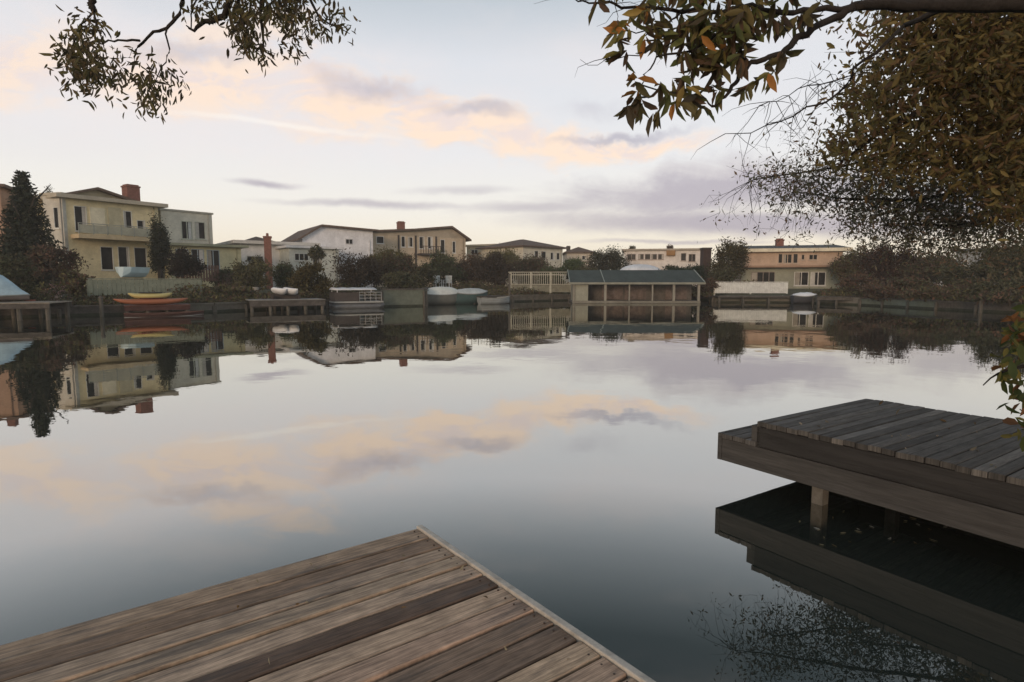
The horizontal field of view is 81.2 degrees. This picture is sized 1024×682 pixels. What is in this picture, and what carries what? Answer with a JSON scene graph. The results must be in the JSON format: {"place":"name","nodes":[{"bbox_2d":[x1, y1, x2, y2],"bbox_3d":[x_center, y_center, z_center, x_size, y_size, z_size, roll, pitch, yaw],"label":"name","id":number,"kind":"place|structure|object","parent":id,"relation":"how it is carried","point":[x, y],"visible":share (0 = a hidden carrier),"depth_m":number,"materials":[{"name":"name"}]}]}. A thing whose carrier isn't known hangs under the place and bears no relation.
{"place":"outdoors","nodes":[
{"label":"outdoors","id":0,"kind":"place"},
{"bbox_2d":[0,184,16,245],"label":"orange house","id":1,"kind":"structure","parent":0,"point":[5,189],"depth_m":43.16,"materials":[{"name":"clear paint"}]},
{"bbox_2d":[158,208,212,279],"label":"grey green house","id":2,"kind":"structure","parent":0,"point":[185,226],"depth_m":51.53,"materials":[{"name":"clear paint"}]},
{"bbox_2d":[181,221,192,239],"bbox_3d":[-28.011,-9.518,51.479,0.146,1.597,1.040,4,7,35],"label":"window","id":3,"kind":"structure","parent":2,"relation":"in","point":[186,226],"depth_m":51.53,"materials":[{"name":"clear glass"}]},
{"bbox_2d":[195,222,205,239],"bbox_3d":[-27.349,-9.652,52.399,0.146,1.555,1.006,4,7,35],"label":"window","id":4,"kind":"structure","parent":2,"relation":"in","point":[199,226],"depth_m":52.44,"materials":[{"name":"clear glass"}]},
{"bbox_2d":[281,224,378,286],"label":"white gabled house","id":5,"kind":"structure","parent":0,"point":[356,240],"depth_m":62.64,"materials":[{"name":"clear paint"}]},
{"bbox_2d":[373,221,471,286],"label":"beige balcony house","id":6,"kind":"structure","parent":0,"point":[420,243],"depth_m":71.30,"materials":[{"name":"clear paint"}]},
{"bbox_2d":[43,283,949,292],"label":"ground","id":7,"kind":"structure","parent":0,"point":[367,287],"depth_m":53.95,"materials":[{"name":"soil"}]},
{"bbox_2d":[0,169,65,289],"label":"conifer","id":8,"kind":"object","parent":7,"relation":"on","point":[23,231],"visible":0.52,"depth_m":36.94,"materials":[{"name":"green plant"}]},
{"bbox_2d":[21,242,90,287],"bbox_3d":[-27.568,-4.421,36.162,2.773,3.112,3.446,2,6,19],"label":"rust bush","id":9,"kind":"object","parent":7,"relation":"on","point":[44,255],"visible":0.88,"depth_m":35.73,"materials":[{"name":"brown plant"}]},
{"bbox_2d":[39,192,77,262],"bbox_3d":[-32.271,-7.444,46.008,1.983,6.958,6.240,1,6,13],"label":"white side bay","id":10,"kind":"object","parent":7,"relation":"on","point":[55,208],"visible":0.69,"depth_m":42.91,"materials":[{"name":"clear paint"}]},
{"bbox_2d":[36,184,167,289],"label":"yellow house","id":11,"kind":"structure","parent":7,"relation":"on","point":[107,232],"depth_m":45.15,"materials":[{"name":"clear paint"}]},
{"bbox_2d":[73,205,86,231],"bbox_3d":[-31.563,-8.918,43.716,0.146,1.901,0.923,4,7,33],"label":"window","id":12,"kind":"structure","parent":11,"relation":"in","point":[80,213],"depth_m":43.70,"materials":[{"name":"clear glass"}]},
{"bbox_2d":[100,246,115,270],"bbox_3d":[-30.703,-6.234,45.310,0.146,1.832,0.996,4,7,33],"label":"window","id":13,"kind":"structure","parent":11,"relation":"in","point":[106,253],"depth_m":45.35,"materials":[{"name":"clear glass"}]},
{"bbox_2d":[117,246,129,266],"bbox_3d":[-30.086,-6.407,46.301,0.081,1.803,0.828,4,7,33],"label":"window","id":14,"kind":"structure","parent":11,"relation":"in","point":[123,252],"depth_m":46.32,"materials":[{"name":"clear glass"}]},
{"bbox_2d":[123,211,132,235],"bbox_3d":[-29.813,-9.136,46.388,0.146,1.908,0.740,4,7,33],"label":"window","id":15,"kind":"structure","parent":11,"relation":"in","point":[127,215],"depth_m":46.39,"materials":[{"name":"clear glass"}]},
{"bbox_2d":[134,247,146,266],"bbox_3d":[-29.423,-6.512,47.309,0.081,1.773,0.937,4,7,33],"label":"window","id":16,"kind":"structure","parent":11,"relation":"in","point":[140,254],"depth_m":47.32,"materials":[{"name":"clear glass"}]},
{"bbox_2d":[115,267,149,279],"bbox_3d":[-23.424,-3.788,36.806,1.295,1.514,2.000,0,6,0],"label":"blue dinghy","id":17,"kind":"object","parent":7,"relation":"on","point":[139,272],"visible":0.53,"depth_m":36.26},
{"bbox_2d":[145,208,173,280],"bbox_3d":[-25.669,-6.647,43.616,2.253,6.058,1.874,4,7,38],"label":"slim dark tree","id":18,"kind":"object","parent":7,"relation":"on","point":[159,240],"visible":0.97,"depth_m":43.30,"materials":[{"name":"green plant"}]},
{"bbox_2d":[165,246,210,279],"bbox_3d":[-22.826,-5.058,41.930,2.914,3.232,3.162,-2,6,-21],"label":"garden bush","id":19,"kind":"object","parent":7,"relation":"on","point":[182,264],"visible":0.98,"depth_m":41.42,"materials":[{"name":"green plant"}]},
{"bbox_2d":[176,265,219,286],"bbox_3d":[-23.016,-4.183,43.867,2.943,2.794,0.185,-6,8,-44],"label":"reddish slat fence","id":20,"kind":"object","parent":7,"relation":"on","point":[216,268],"visible":0.41,"depth_m":44.23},
{"bbox_2d":[163,242,248,287],"bbox_3d":[-25.884,-6.187,50.007,6.288,3.661,4.000,-5,8,-41],"label":"garden room","id":21,"kind":"object","parent":7,"relation":"on","point":[222,255],"visible":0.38,"depth_m":49.07,"materials":[{"name":"beige paint"}]},
{"bbox_2d":[207,250,219,269],"bbox_3d":[-24.552,-6.660,49.121,1.082,1.641,0.146,-5,8,-41],"label":"window","id":22,"kind":"structure","parent":21,"relation":"in","point":[213,257],"depth_m":49.13,"materials":[{"name":"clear glass"}]},
{"bbox_2d":[205,266,237,285],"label":"hedge bush","id":23,"kind":"object","parent":7,"relation":"on","point":[226,272],"visible":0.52,"depth_m":45.15,"materials":[{"name":"green plant"}]},
{"bbox_2d":[224,254,276,289],"bbox_3d":[-18.818,-4.899,43.624,3.458,2.882,3.809,-1,6,-10],"label":"olive bush","id":24,"kind":"object","parent":7,"relation":"on","point":[260,268],"visible":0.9,"depth_m":43.06,"materials":[{"name":"green plant"}]},
{"bbox_2d":[263,233,272,288],"bbox_3d":[-21.208,-6.956,51.995,0.704,4.795,0.820,-2,6,-20],"label":"brick chimney stack","id":25,"kind":"object","parent":7,"relation":"on","point":[267,248],"visible":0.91,"depth_m":51.60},
{"bbox_2d":[217,237,320,287],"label":"white house","id":26,"kind":"structure","parent":7,"relation":"on","point":[256,246],"depth_m":56.56,"materials":[{"name":"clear paint"}]},
{"bbox_2d":[265,259,294,287],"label":"green bank bush","id":27,"kind":"object","parent":7,"relation":"on","point":[280,273],"visible":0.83,"depth_m":47.20,"materials":[{"name":"green plant"}]},
{"bbox_2d":[275,245,343,285],"bbox_3d":[-20.067,-7.201,58.637,5.607,3.961,4.800,-5,7,-38],"label":"white porch extension","id":28,"kind":"object","parent":7,"relation":"on","point":[293,254],"visible":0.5,"depth_m":56.74,"materials":[{"name":"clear paint"}]},
{"bbox_2d":[307,244,326,274],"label":"palm like shrub","id":29,"kind":"object","parent":7,"relation":"on","point":[316,253],"visible":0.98,"depth_m":51.31,"materials":[{"name":"green plant"}]},
{"bbox_2d":[326,248,390,288],"bbox_3d":[-11.634,-5.240,45.532,5.092,3.856,4.291,-4,7,-32],"label":"dark hedge tree","id":30,"kind":"object","parent":7,"relation":"on","point":[370,270],"visible":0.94,"depth_m":45.03,"materials":[{"name":"green plant"}]},
{"bbox_2d":[361,244,414,279],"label":"yellow green tree","id":31,"kind":"object","parent":7,"relation":"on","point":[380,255],"visible":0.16,"depth_m":55.08,"materials":[{"name":"green plant"}]},
{"bbox_2d":[420,246,467,286],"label":"dark green tree","id":32,"kind":"object","parent":7,"relation":"on","point":[443,263],"visible":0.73,"depth_m":54.73,"materials":[{"name":"green plant"}]},
{"bbox_2d":[455,247,488,285],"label":"rusty tree","id":33,"kind":"object","parent":7,"relation":"on","point":[464,264],"visible":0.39,"depth_m":57.08,"materials":[{"name":"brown plant"}]},
{"bbox_2d":[466,244,493,273],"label":"long cream house","id":34,"kind":"structure","parent":7,"relation":"on","point":[473,249],"depth_m":82.52,"materials":[{"name":"beige paint"}]},
{"bbox_2d":[467,250,521,285],"bbox_3d":[-1.535,-6.483,54.716,5.796,3.722,4.356,-4,7,-33],"label":"broad brown tree","id":35,"kind":"object","parent":7,"relation":"on","point":[493,264],"visible":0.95,"depth_m":53.89,"materials":[{"name":"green plant"}]},
{"bbox_2d":[486,247,522,283],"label":"olive topped tree","id":36,"kind":"object","parent":7,"relation":"on","point":[510,255],"visible":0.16,"depth_m":66.38,"materials":[{"name":"green plant"}]},
{"bbox_2d":[475,239,567,285],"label":"hip roofed house","id":37,"kind":"structure","parent":7,"relation":"on","point":[554,253],"depth_m":76.26,"materials":[{"name":"beige paint"}]},
{"bbox_2d":[511,252,555,283],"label":"dark tree by hip roof","id":38,"kind":"object","parent":7,"relation":"on","point":[531,264],"visible":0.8,"depth_m":60.30,"materials":[{"name":"green plant"}]},
{"bbox_2d":[559,257,586,275],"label":"green round bush","id":39,"kind":"object","parent":7,"relation":"on","point":[574,264],"visible":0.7,"depth_m":64.48,"materials":[{"name":"green plant"}]},
{"bbox_2d":[563,246,593,283],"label":"brown roofed cottage","id":40,"kind":"structure","parent":7,"relation":"on","point":[577,252],"depth_m":87.23,"materials":[{"name":"clear"}]},
{"bbox_2d":[584,245,632,269],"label":"round dark tree","id":41,"kind":"object","parent":7,"relation":"on","point":[613,258],"visible":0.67,"depth_m":68.50,"materials":[{"name":"green plant"}]},
{"bbox_2d":[622,248,699,286],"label":"long white house","id":42,"kind":"structure","parent":7,"relation":"on","point":[660,259],"depth_m":71.33,"materials":[{"name":"clear"}]},
{"bbox_2d":[827,240,878,287],"bbox_3d":[28.360,-6.100,49.653,3.851,4.458,4.170,0,6,-1],"label":"grey brown tree","id":43,"kind":"object","parent":7,"relation":"on","point":[846,264],"visible":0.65,"depth_m":49.17,"materials":[{"name":"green plant"}]},
{"bbox_2d":[852,237,929,283],"bbox_3d":[30.168,-6.075,47.738,5.894,4.319,4.096,1,6,11],"label":"tall brown tree","id":44,"kind":"object","parent":7,"relation":"on","point":[869,261],"visible":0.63,"depth_m":47.16,"materials":[{"name":"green plant"}]},
{"bbox_2d":[881,249,972,286],"bbox_3d":[31.970,-5.233,45.402,6.364,3.558,5.047,1,6,14],"label":"dark brown tree","id":45,"kind":"object","parent":7,"relation":"on","point":[922,273],"visible":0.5,"depth_m":45.24,"materials":[{"name":"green plant"}]},
{"bbox_2d":[931,259,1008,285],"bbox_3d":[31.840,-4.478,41.772,5.016,2.747,4.618,-2,6,-15],"label":"hazy tree","id":46,"kind":"object","parent":7,"relation":"on","point":[951,275],"visible":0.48,"depth_m":41.63,"materials":[{"name":"green plant"}]},
{"bbox_2d":[970,240,1023,283],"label":"dark tree","id":47,"kind":"object","parent":7,"relation":"on","point":[999,276],"visible":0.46,"depth_m":39.42,"materials":[{"name":"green plant"}]},
{"bbox_2d":[1003,239,1023,280],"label":"dark tree","id":48,"kind":"object","parent":7,"relation":"on","point":[1009,255],"visible":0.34,"depth_m":38.37,"materials":[{"name":"green plant"}]},
{"bbox_2d":[34,289,972,304],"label":"bank","id":49,"kind":"structure","parent":0,"point":[790,291],"depth_m":47.11,"materials":[{"name":"soil"}]},
{"bbox_2d":[0,253,37,289],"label":"dark bush","id":50,"kind":"object","parent":49,"relation":"on","point":[16,277],"visible":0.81,"depth_m":29.54,"materials":[{"name":"green plant"}]},
{"bbox_2d":[45,281,65,299],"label":"bush","id":51,"kind":"object","parent":49,"relation":"on","point":[55,290],"visible":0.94,"depth_m":28.81,"materials":[{"name":"green plant"}]},
{"bbox_2d":[0,304,126,317],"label":"retaining wall","id":52,"kind":"structure","parent":49,"relation":"on","point":[79,310],"depth_m":27.64,"materials":[{"name":"concrete"}]},
{"bbox_2d":[54,268,97,295],"bbox_3d":[-22.480,-2.970,30.975,2.318,1.722,1.905,4,7,34],"label":"flower bush","id":53,"kind":"object","parent":49,"relation":"on","point":[75,279],"visible":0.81,"depth_m":30.62,"materials":[{"name":"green plant"}]},
{"bbox_2d":[86,278,202,296],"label":"green garden wall panel","id":54,"kind":"structure","parent":49,"relation":"on","point":[163,286],"depth_m":31.68,"materials":[{"name":"wood"}]},
{"bbox_2d":[127,302,301,312],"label":"retaining wall","id":55,"kind":"structure","parent":49,"relation":"on","point":[225,306],"depth_m":31.43,"materials":[{"name":"concrete"}]},
{"bbox_2d":[202,284,258,294],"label":"brown shrub","id":56,"kind":"object","parent":49,"relation":"on","point":[224,289],"visible":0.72,"depth_m":35.44,"materials":[{"name":"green plant"}]},
{"bbox_2d":[284,256,334,296],"bbox_3d":[-12.747,-4.009,37.777,3.185,2.714,2.749,-2,6,-17],"label":"willowy bush","id":57,"kind":"object","parent":49,"relation":"on","point":[303,275],"visible":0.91,"depth_m":37.42,"materials":[{"name":"green plant"}]},
{"bbox_2d":[377,250,424,288],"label":"dark tree","id":58,"kind":"object","parent":49,"relation":"on","point":[398,263],"visible":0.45,"depth_m":49.19,"materials":[{"name":"green plant"}]},
{"bbox_2d":[380,270,422,288],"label":"bush by wall","id":59,"kind":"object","parent":49,"relation":"on","point":[399,278],"visible":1,"depth_m":41.24,"materials":[{"name":"green plant"}]},
{"bbox_2d":[381,287,430,306],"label":"retaining wall","id":60,"kind":"structure","parent":49,"relation":"on","point":[402,297],"depth_m":38.02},
{"bbox_2d":[408,261,439,288],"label":"pale stem bush","id":61,"kind":"object","parent":49,"relation":"on","point":[427,271],"visible":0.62,"depth_m":49.46,"materials":[{"name":"green plant"}]},
{"bbox_2d":[20,277,1022,304],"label":"ground cover","id":62,"kind":"object","parent":49,"relation":"on","point":[197,297],"visible":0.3,"depth_m":34.35,"materials":[{"name":"plant"}]},
{"bbox_2d":[508,272,570,293],"bbox_3d":[2.436,-4.802,49.618,5.503,1.882,0.300,1,6,5],"label":"lattice fence","id":63,"kind":"object","parent":49,"relation":"on","point":[550,287],"visible":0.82,"depth_m":49.57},
{"bbox_2d":[512,294,570,301],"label":"retaining wall","id":64,"kind":"structure","parent":49,"relation":"on","point":[542,297],"depth_m":48.48,"materials":[{"name":"concrete"}]},
{"bbox_2d":[535,263,566,283],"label":"bush","id":65,"kind":"object","parent":49,"relation":"on","point":[551,269],"visible":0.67,"depth_m":54.96,"materials":[{"name":"green plant"}]},
{"bbox_2d":[658,263,711,279],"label":"green hedge","id":66,"kind":"object","parent":49,"relation":"on","point":[697,269],"visible":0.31,"depth_m":55.08,"materials":[{"name":"green plant"}]},
{"bbox_2d":[692,276,719,293],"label":"reddish bush","id":67,"kind":"object","parent":49,"relation":"on","point":[709,284],"visible":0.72,"depth_m":47.44,"materials":[{"name":"brown plant"}]},
{"bbox_2d":[706,265,739,293],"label":"dark bush by fence","id":68,"kind":"object","parent":49,"relation":"on","point":[717,274],"visible":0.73,"depth_m":48.80,"materials":[{"name":"green plant"}]},
{"bbox_2d":[703,236,752,282],"bbox_3d":[18.886,-6.601,51.665,4.188,4.963,3.474,-4,7,-35],"label":"olive tree","id":69,"kind":"object","parent":49,"relation":"on","point":[735,253],"visible":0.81,"depth_m":51.03,"materials":[{"name":"green plant"}]},
{"bbox_2d":[713,282,787,295],"bbox_3d":[18.848,-3.893,47.174,5.666,1.560,0.215,1,6,5],"label":"white board fence","id":70,"kind":"object","parent":49,"relation":"on","point":[764,287],"visible":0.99,"depth_m":47.06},
{"bbox_2d":[714,296,861,304],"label":"retaining wall","id":71,"kind":"structure","parent":49,"relation":"on","point":[854,301],"depth_m":44.75,"materials":[{"name":"concrete"}]},
{"bbox_2d":[834,271,889,293],"bbox_3d":[25.327,-4.086,42.811,4.046,1.924,3.139,-3,6,-26],"label":"bank shrub","id":72,"kind":"object","parent":49,"relation":"on","point":[851,281],"visible":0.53,"depth_m":42.53,"materials":[{"name":"green plant"}]},
{"bbox_2d":[856,282,901,301],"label":"overhanging bush","id":73,"kind":"object","parent":49,"relation":"on","point":[876,291],"visible":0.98,"depth_m":38.18,"materials":[{"name":"green plant"}]},
{"bbox_2d":[858,297,940,308],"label":"retaining wall","id":74,"kind":"structure","parent":49,"relation":"on","point":[913,303],"depth_m":36.69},
{"bbox_2d":[875,275,976,295],"bbox_3d":[26.295,-3.389,37.824,3.548,1.676,7.833,0,6,-4],"label":"waterside bush","id":75,"kind":"object","parent":49,"relation":"on","point":[905,282],"depth_m":38.42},
{"bbox_2d":[899,285,960,301],"bbox_3d":[22.591,-2.591,32.453,2.762,0.935,3.886,5,8,43],"label":"overhanging bush","id":76,"kind":"object","parent":49,"relation":"on","point":[924,293],"visible":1,"depth_m":31.83,"materials":[{"name":"green plant"}]},
{"bbox_2d":[935,301,1019,312],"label":"retaining wall","id":77,"kind":"structure","parent":49,"relation":"on","point":[971,306],"depth_m":31.99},
{"bbox_2d":[972,287,1023,305],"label":"overhanging bush","id":78,"kind":"object","parent":49,"relation":"on","point":[1003,295],"visible":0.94,"depth_m":29.39,"materials":[{"name":"green plant"}]},
{"bbox_2d":[0,300,1023,681],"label":"water","id":79,"kind":"structure","parent":0,"point":[562,460],"depth_m":5.08,"materials":[{"name":"liquid"}]},
{"bbox_2d":[0,301,71,320],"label":"timber dock","id":80,"kind":"object","parent":79,"relation":"in","point":[16,307],"visible":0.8,"depth_m":24.51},
{"bbox_2d":[0,275,29,300],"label":"blue covered boat","id":81,"kind":"object","parent":80,"relation":"on","point":[10,290],"visible":1,"depth_m":25.52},
{"bbox_2d":[124,304,190,312],"bbox_3d":[-17.163,-1.127,28.950,2.719,1.282,1.600,-4,7,-33],"label":"red dock","id":82,"kind":"object","parent":79,"relation":"in","point":[164,307],"visible":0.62,"depth_m":28.24,"materials":[{"name":"paint"}]},
{"bbox_2d":[114,298,187,304],"bbox_3d":[-17.006,-1.872,28.204,3.000,0.336,0.720,-4,7,-33],"label":"orange kayak","id":83,"kind":"object","parent":82,"relation":"on","point":[151,301],"visible":0.99,"depth_m":27.95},
{"bbox_2d":[128,292,171,298],"bbox_3d":[-17.106,-2.141,28.277,1.800,0.336,0.720,-4,7,-35],"label":"yellow kayak","id":84,"kind":"object","parent":83,"relation":"on","point":[138,295],"visible":0.97,"depth_m":28.02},
{"bbox_2d":[124,310,203,317],"bbox_3d":[-16.015,-1.192,27.598,3.224,0.361,1.163,-4,7,-33],"label":"dark red skiff","id":85,"kind":"object","parent":79,"relation":"on","point":[169,314],"visible":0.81,"depth_m":27.31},
{"bbox_2d":[245,298,325,311],"bbox_3d":[-12.689,-1.643,33.451,3.939,1.414,2.200,-3,7,-30],"label":"dark dock","id":86,"kind":"object","parent":79,"relation":"in","point":[298,303],"visible":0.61,"depth_m":32.59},
{"bbox_2d":[271,293,299,298],"bbox_3d":[-12.743,-2.520,33.626,1.500,0.297,0.500,-3,7,-30],"label":"kayak rack","id":87,"kind":"object","parent":86,"relation":"on","point":[285,296],"visible":0.86,"depth_m":33.76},
{"bbox_2d":[0,525,655,681],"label":"foreground dock","id":88,"kind":"object","parent":79,"relation":"in","point":[351,620],"visible":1,"depth_m":2.01,"materials":[{"name":"wood"}]},
{"bbox_2d":[329,287,384,308],"bbox_3d":[-9.426,-2.598,36.184,3.062,1.310,1.900,-3,6,-26],"label":"pontoon boat","id":89,"kind":"object","parent":79,"relation":"on","point":[345,300],"visible":0.9,"depth_m":35.28,"materials":[{"name":"metal"}]},
{"bbox_2d":[427,286,457,304],"bbox_3d":[-4.886,-3.141,41.496,3.431,1.294,1.663,-4,7,-36],"label":"white covered boat","id":90,"kind":"object","parent":79,"relation":"on","point":[440,295],"visible":0.66,"depth_m":40.83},
{"bbox_2d":[455,288,487,303],"bbox_3d":[-2.963,-3.215,42.837,3.032,1.172,1.463,-5,7,-39],"label":"teal boat","id":91,"kind":"object","parent":79,"relation":"on","point":[466,295],"visible":0.78,"depth_m":42.13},
{"bbox_2d":[477,296,509,303],"bbox_3d":[-1.233,-2.893,42.499,2.430,0.600,1.163,-3,7,-28],"label":"grey rowing boat","id":92,"kind":"object","parent":79,"relation":"on","point":[498,300],"visible":0.85,"depth_m":42.02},
{"bbox_2d":[566,269,705,302],"bbox_3d":[9.160,-3.943,45.872,9.793,3.119,5.320,0,6,2],"label":"boathouse","id":93,"kind":"object","parent":79,"relation":"in","point":[631,286],"visible":0.86,"depth_m":45.19,"materials":[{"name":"beige wood"}]},
{"bbox_2d":[602,286,622,298],"bbox_3d":[7.669,-3.694,45.650,1.600,1.025,0.060,0,6,2],"label":"storage door","id":94,"kind":"structure","parent":93,"relation":"in","point":[613,292],"depth_m":45.62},
{"bbox_2d":[624,286,645,298],"bbox_3d":[9.402,-3.686,45.575,1.600,1.025,0.060,0,6,2],"label":"storage door","id":95,"kind":"structure","parent":93,"relation":"in","point":[636,292],"depth_m":45.54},
{"bbox_2d":[665,286,686,298],"bbox_3d":[12.482,-3.673,45.442,1.600,1.025,0.060,0,6,2],"label":"storage door","id":96,"kind":"structure","parent":93,"relation":"in","point":[680,291],"depth_m":45.41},
{"bbox_2d":[713,295,789,302],"bbox_3d":[18.225,-2.856,45.039,5.609,1.120,1.400,0,6,4],"label":"landing dock","id":97,"kind":"object","parent":79,"relation":"in","point":[753,296],"visible":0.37,"depth_m":44.41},
{"bbox_2d":[790,292,817,302],"bbox_3d":[21.291,-3.128,43.457,1.786,0.857,1.063,0,6,3],"label":"white moored boat","id":98,"kind":"object","parent":79,"relation":"on","point":[803,297],"visible":0.98,"depth_m":43.12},
{"bbox_2d":[816,296,856,304],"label":"short jetty","id":99,"kind":"object","parent":79,"relation":"in","point":[835,298],"visible":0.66,"depth_m":41.12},
{"bbox_2d":[717,399,1023,547],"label":"grey dock","id":100,"kind":"object","parent":79,"relation":"in","point":[857,451],"visible":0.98,"depth_m":3.86,"materials":[{"name":"wood"}]},
{"bbox_2d":[0,0,1023,264],"label":"sky","id":101,"kind":"structure","parent":0,"point":[473,117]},
{"bbox_2d":[620,264,659,269],"bbox_3d":[13.195,-6.716,61.638,4.480,2.399,4.480,0,6,0],"label":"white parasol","id":102,"kind":"object","parent":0,"point":[640,267],"visible":0.68,"depth_m":60.12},
{"bbox_2d":[700,248,711,287],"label":"dark chimney tower","id":103,"kind":"structure","parent":0,"point":[705,256],"depth_m":57.52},
{"bbox_2d":[726,238,852,288],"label":"orange two storey house","id":104,"kind":"structure","parent":0,"point":[802,267],"depth_m":53.33,"materials":[{"name":"clear paint"}]},
{"bbox_2d":[952,247,1010,284],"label":"grey blue house","id":105,"kind":"structure","parent":0,"point":[968,258],"depth_m":64.56,"materials":[{"name":"clear"}]},
{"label":"ground","id":106,"kind":"structure","parent":0,"visible":0},
{"bbox_2d":[39,0,360,124],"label":"overhanging tree","id":107,"kind":"object","parent":106,"relation":"on","point":[77,61],"visible":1,"depth_m":3.92,"materials":[{"name":"green plant"}]},
{"bbox_2d":[535,0,1023,169],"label":"leaved tree","id":108,"kind":"object","parent":106,"relation":"on","point":[732,25],"visible":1,"depth_m":3.00,"materials":[{"name":"green plant"}]},
{"bbox_2d":[700,116,1023,302],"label":"fine leaved tree","id":109,"kind":"object","parent":106,"relation":"on","point":[950,216],"visible":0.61,"depth_m":6.55,"materials":[{"name":"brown plant"}]},
{"bbox_2d":[800,0,1023,245],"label":"olive brown tree","id":110,"kind":"object","parent":106,"relation":"on","point":[948,69],"visible":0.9,"depth_m":4.79,"materials":[{"name":"green plant"}]},
{"bbox_2d":[983,286,1023,451],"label":"shrub","id":111,"kind":"object","parent":106,"relation":"on","point":[1011,333],"visible":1,"depth_m":2.34,"materials":[{"name":"green plant"}]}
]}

